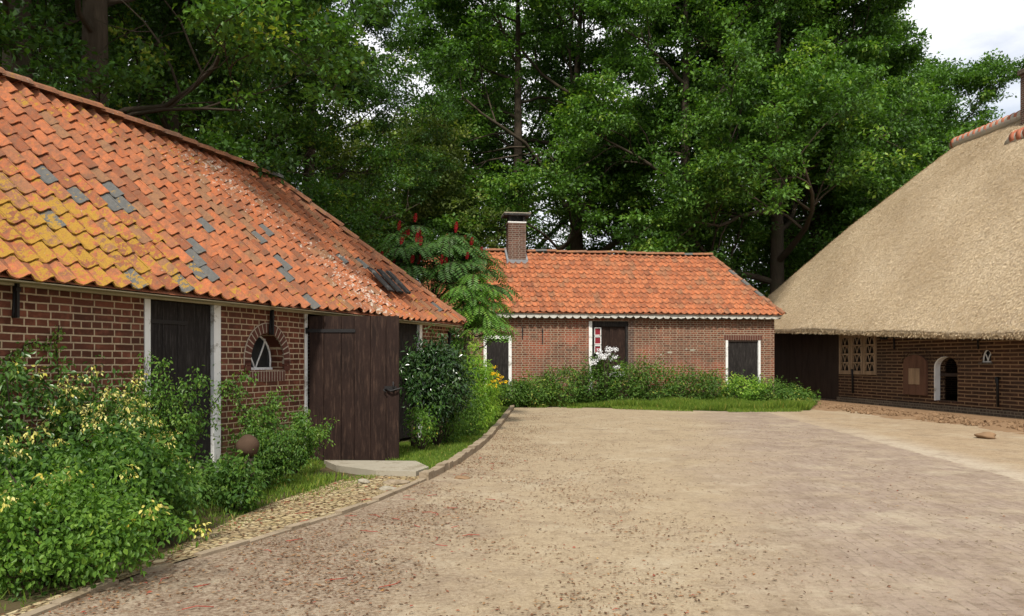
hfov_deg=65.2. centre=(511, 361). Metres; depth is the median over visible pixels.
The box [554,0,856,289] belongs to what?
oak tree
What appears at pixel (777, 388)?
undergrowth bush
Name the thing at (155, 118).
oak tree
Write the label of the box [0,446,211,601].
leafy bush
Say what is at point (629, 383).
undergrowth bush
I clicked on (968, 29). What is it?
sky
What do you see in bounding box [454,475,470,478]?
stone
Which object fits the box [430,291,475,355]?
sumac tree
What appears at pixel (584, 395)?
undergrowth bush
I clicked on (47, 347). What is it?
climbing plant
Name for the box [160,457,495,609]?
fallen stalks
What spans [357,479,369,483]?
stone
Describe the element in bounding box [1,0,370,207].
oak tree
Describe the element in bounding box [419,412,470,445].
young shrub
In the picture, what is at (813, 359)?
barn doors
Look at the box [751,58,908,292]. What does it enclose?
oak tree
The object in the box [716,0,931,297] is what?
oak tree
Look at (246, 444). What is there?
stone ball
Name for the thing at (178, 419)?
rose bush
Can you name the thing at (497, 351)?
door
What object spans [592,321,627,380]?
door frame
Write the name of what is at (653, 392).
undergrowth bush
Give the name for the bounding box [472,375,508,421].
perennial clump
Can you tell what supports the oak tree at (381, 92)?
on the ground at (34, 597)
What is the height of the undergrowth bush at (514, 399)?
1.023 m
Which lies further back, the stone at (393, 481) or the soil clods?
the soil clods
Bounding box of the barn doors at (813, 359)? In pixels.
[774,333,838,398]
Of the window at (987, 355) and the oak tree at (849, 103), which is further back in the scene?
the oak tree at (849, 103)
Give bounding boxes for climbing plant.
[1,325,65,439]
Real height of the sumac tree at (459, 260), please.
4.770 m
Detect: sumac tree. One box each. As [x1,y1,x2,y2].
[374,213,522,346]
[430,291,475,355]
[440,274,519,415]
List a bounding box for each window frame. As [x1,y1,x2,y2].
[839,334,850,373]
[851,334,862,374]
[863,335,876,374]
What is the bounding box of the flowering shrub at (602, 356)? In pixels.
[576,346,632,400]
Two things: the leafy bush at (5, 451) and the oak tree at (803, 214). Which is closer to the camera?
the leafy bush at (5, 451)
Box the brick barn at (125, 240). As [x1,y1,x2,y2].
[0,67,466,475]
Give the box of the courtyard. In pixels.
[39,407,1023,615]
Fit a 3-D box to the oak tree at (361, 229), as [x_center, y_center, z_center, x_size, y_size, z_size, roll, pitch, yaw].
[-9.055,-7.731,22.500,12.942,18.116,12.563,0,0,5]
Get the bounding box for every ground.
[0,394,955,615]
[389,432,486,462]
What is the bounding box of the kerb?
[18,404,514,615]
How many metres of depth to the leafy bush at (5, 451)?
5.31 m
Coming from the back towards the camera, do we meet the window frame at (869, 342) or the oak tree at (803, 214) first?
the oak tree at (803, 214)
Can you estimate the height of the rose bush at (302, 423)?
0.927 m
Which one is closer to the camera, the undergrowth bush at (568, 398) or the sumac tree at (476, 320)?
the sumac tree at (476, 320)
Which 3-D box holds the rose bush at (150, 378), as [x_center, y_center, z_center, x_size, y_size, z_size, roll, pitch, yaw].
[-3.575,0.609,7.512,0.981,1.427,0.538,0,0,0]
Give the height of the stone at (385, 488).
0.057 m
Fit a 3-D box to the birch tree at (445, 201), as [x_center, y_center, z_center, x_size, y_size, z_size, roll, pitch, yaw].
[-4.707,-5.457,35.805,10.066,13.564,9.766,0,0,0]
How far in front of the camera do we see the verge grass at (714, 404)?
22.37 m
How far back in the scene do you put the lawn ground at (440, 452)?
11.51 m
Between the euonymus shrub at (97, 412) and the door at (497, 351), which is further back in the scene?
the door at (497, 351)
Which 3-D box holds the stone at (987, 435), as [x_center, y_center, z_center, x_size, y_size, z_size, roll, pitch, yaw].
[8.153,1.264,13.734,0.352,0.140,0.343,0,0,0]
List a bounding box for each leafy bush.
[0,408,260,549]
[0,426,87,560]
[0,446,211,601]
[140,468,211,515]
[174,451,271,506]
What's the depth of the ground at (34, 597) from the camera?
5.49 m
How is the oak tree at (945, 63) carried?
on the ground at (34, 597)
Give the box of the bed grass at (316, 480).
[0,458,347,609]
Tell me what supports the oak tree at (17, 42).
on the ground at (34, 597)
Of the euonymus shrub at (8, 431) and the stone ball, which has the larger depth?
the stone ball
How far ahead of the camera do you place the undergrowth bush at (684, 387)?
23.76 m
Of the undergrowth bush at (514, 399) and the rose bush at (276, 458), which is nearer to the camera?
the rose bush at (276, 458)
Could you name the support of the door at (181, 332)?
in the brick barn at (125, 240)
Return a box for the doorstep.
[324,460,428,476]
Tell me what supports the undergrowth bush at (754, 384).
on the verge ground
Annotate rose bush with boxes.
[94,358,258,473]
[101,352,180,437]
[209,362,301,438]
[221,419,307,492]
[239,398,339,477]
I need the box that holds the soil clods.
[813,400,1023,430]
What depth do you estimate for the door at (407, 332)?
13.32 m
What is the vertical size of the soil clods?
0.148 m
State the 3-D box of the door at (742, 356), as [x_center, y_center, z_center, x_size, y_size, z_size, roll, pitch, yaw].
[7.213,0.285,25.078,0.994,1.821,0.040,0,0,-9]
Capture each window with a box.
[250,336,272,369]
[983,350,990,361]
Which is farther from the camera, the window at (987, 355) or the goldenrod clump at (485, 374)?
the window at (987, 355)
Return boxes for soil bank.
[812,400,1023,433]
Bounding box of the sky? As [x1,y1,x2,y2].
[0,0,1023,283]
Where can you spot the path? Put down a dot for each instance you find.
(343, 493)
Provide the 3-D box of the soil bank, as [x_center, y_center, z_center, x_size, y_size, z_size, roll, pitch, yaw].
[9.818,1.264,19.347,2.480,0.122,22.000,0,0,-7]
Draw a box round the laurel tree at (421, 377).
[399,323,479,446]
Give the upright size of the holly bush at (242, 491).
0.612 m
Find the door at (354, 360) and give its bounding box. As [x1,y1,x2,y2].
[304,316,401,459]
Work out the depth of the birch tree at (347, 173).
36.93 m
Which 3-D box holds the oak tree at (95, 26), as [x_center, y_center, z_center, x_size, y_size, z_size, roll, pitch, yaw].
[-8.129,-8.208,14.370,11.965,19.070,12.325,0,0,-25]
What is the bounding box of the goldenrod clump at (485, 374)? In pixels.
[455,330,507,429]
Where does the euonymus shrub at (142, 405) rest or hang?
on the ground at (34, 597)
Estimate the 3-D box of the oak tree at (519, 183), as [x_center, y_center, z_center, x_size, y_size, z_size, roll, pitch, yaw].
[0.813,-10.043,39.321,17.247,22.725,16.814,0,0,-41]
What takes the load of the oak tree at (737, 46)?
on the ground at (34, 597)
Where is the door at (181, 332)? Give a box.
[151,300,210,465]
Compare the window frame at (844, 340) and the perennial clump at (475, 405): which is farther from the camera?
the window frame at (844, 340)
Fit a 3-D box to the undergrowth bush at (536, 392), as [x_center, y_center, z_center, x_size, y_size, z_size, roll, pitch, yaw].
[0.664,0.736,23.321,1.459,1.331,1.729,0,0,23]
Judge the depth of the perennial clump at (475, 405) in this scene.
13.91 m
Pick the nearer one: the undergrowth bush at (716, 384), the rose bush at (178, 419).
the rose bush at (178, 419)
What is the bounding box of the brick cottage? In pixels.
[421,212,785,400]
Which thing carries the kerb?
on the ground at (34, 597)
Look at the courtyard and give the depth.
6.12 m
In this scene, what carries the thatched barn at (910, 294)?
on the ground at (34, 597)
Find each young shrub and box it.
[402,395,439,449]
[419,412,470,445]
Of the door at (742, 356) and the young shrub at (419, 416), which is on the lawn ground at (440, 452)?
the young shrub at (419, 416)
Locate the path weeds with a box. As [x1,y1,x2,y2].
[50,474,377,597]
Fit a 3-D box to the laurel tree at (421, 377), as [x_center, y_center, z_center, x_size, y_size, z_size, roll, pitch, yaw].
[-1.160,0.376,12.371,1.368,1.936,1.378,0,0,0]
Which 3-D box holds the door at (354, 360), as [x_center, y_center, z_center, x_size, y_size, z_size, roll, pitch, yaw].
[-2.110,0.346,10.626,1.328,1.912,0.138,0,0,2]
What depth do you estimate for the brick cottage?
24.84 m
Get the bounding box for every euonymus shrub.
[0,342,96,486]
[18,355,169,486]
[91,391,197,476]
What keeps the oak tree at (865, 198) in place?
on the ground at (34, 597)
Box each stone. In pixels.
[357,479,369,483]
[379,486,396,490]
[382,479,409,484]
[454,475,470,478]
[974,432,995,438]
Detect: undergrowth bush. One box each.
[490,375,541,407]
[505,365,560,407]
[535,361,591,407]
[566,359,620,402]
[589,351,651,400]
[620,353,683,400]
[651,361,710,399]
[679,368,747,400]
[716,373,773,400]
[739,375,800,400]
[770,381,821,404]
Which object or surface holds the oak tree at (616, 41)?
on the ground at (34, 597)
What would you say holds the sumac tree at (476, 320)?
on the lawn ground at (440, 452)
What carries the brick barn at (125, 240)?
on the ground at (34, 597)
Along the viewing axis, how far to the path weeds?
7.71 m
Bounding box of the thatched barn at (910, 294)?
[768,68,1023,418]
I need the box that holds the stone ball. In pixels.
[235,434,259,494]
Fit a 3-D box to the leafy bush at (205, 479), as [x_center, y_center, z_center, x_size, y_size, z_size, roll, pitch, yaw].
[-2.773,1.089,7.411,0.711,0.532,0.892,0,0,40]
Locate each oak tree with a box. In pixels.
[0,0,200,132]
[0,0,387,183]
[0,0,427,113]
[0,0,441,249]
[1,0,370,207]
[109,0,473,243]
[352,0,673,281]
[383,0,678,253]
[392,0,753,267]
[526,0,877,296]
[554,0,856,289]
[602,0,978,293]
[628,0,927,281]
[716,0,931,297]
[750,50,1006,290]
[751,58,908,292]
[793,181,824,260]
[892,48,1023,173]
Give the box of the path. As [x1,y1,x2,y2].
[1,475,418,615]
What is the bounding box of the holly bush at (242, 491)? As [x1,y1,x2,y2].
[201,447,271,514]
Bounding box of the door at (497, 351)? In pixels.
[487,339,507,399]
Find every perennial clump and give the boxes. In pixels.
[447,387,488,435]
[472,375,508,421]
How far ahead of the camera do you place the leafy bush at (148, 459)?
5.62 m
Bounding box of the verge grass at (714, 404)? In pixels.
[478,395,817,410]
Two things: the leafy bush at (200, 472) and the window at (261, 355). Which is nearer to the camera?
the leafy bush at (200, 472)
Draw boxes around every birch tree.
[275,134,398,251]
[303,105,511,280]
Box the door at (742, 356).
[728,342,756,397]
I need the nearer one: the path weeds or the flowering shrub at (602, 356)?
the path weeds
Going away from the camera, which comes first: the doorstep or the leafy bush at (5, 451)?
the leafy bush at (5, 451)
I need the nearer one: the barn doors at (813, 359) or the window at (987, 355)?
the window at (987, 355)
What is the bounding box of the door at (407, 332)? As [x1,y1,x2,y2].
[399,323,416,438]
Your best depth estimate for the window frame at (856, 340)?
24.26 m
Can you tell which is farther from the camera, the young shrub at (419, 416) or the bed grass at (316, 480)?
the young shrub at (419, 416)
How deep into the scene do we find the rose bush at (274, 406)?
9.10 m
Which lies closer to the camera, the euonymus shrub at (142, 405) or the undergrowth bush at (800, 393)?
the euonymus shrub at (142, 405)
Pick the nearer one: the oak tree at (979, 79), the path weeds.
the path weeds
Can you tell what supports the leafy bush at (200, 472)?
on the ground at (34, 597)

